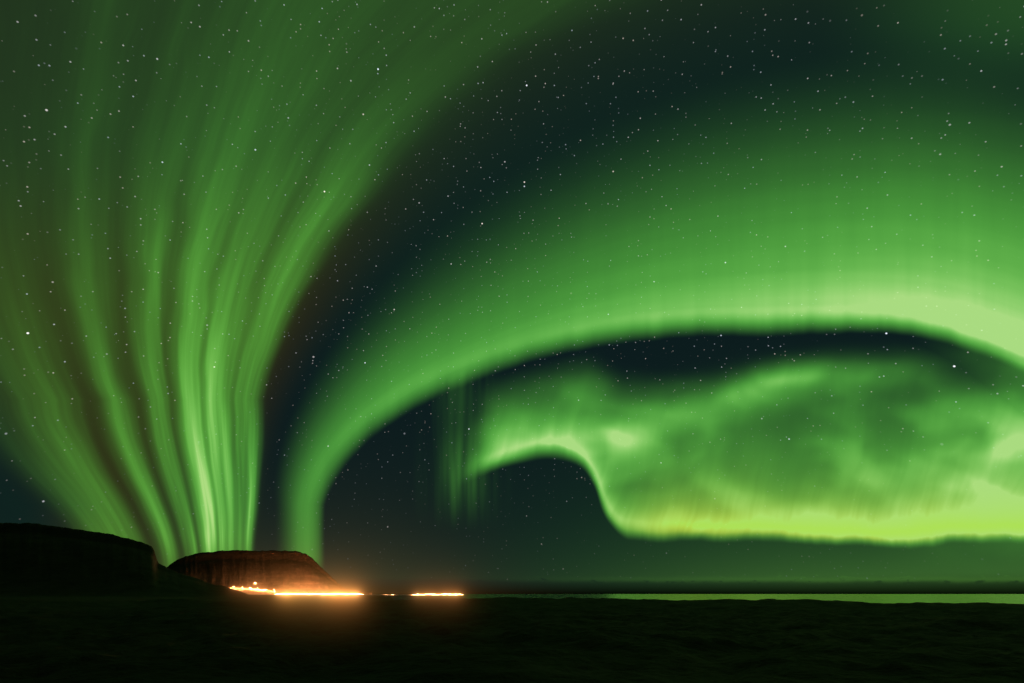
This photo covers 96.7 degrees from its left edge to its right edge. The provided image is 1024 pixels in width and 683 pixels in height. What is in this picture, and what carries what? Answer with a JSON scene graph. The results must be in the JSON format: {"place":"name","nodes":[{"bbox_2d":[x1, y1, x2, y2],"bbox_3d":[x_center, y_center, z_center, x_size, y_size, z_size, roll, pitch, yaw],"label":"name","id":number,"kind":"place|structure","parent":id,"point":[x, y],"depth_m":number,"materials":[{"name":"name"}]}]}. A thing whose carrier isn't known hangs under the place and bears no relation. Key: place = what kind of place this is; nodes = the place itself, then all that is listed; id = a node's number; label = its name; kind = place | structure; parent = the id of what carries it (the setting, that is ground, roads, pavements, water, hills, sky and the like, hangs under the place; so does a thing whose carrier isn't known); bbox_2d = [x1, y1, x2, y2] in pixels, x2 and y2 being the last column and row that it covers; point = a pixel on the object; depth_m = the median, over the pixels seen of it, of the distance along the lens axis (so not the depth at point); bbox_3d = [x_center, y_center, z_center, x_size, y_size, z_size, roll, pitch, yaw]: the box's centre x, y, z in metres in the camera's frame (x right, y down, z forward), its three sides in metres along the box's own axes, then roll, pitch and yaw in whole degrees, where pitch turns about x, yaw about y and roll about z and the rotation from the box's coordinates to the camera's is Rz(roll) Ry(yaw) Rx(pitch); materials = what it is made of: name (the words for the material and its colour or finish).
{"place":"outdoors","nodes":[
{"label":"outdoors","id":0,"kind":"place"},
{"bbox_2d":[0,523,251,596],"bbox_3d":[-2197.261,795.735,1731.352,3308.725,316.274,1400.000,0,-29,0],"label":"hill","id":1,"kind":"structure","parent":0,"point":[38,560],"depth_m":1326.09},
{"bbox_2d":[167,550,371,594],"bbox_3d":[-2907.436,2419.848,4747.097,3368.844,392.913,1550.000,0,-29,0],"label":"mesa","id":2,"kind":"structure","parent":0,"point":[286,572],"depth_m":4297.38,"materials":[{"name":"brown stone"}]},
{"bbox_2d":[0,595,1023,682],"bbox_3d":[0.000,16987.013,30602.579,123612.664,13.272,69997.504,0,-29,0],"label":"ground","id":3,"kind":"structure","parent":0,"point":[288,639],"depth_m":16.31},
{"bbox_2d":[0,0,1023,593],"label":"sky","id":4,"kind":"structure","parent":0,"point":[397,296],"materials":[{"name":"green"}]},
{"bbox_2d":[372,594,1023,603],"bbox_3d":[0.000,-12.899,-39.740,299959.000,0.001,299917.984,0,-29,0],"label":"sea","id":5,"kind":"structure","parent":0,"point":[948,598],"depth_m":1665.80,"materials":[{"name":"liquid"}]}
]}

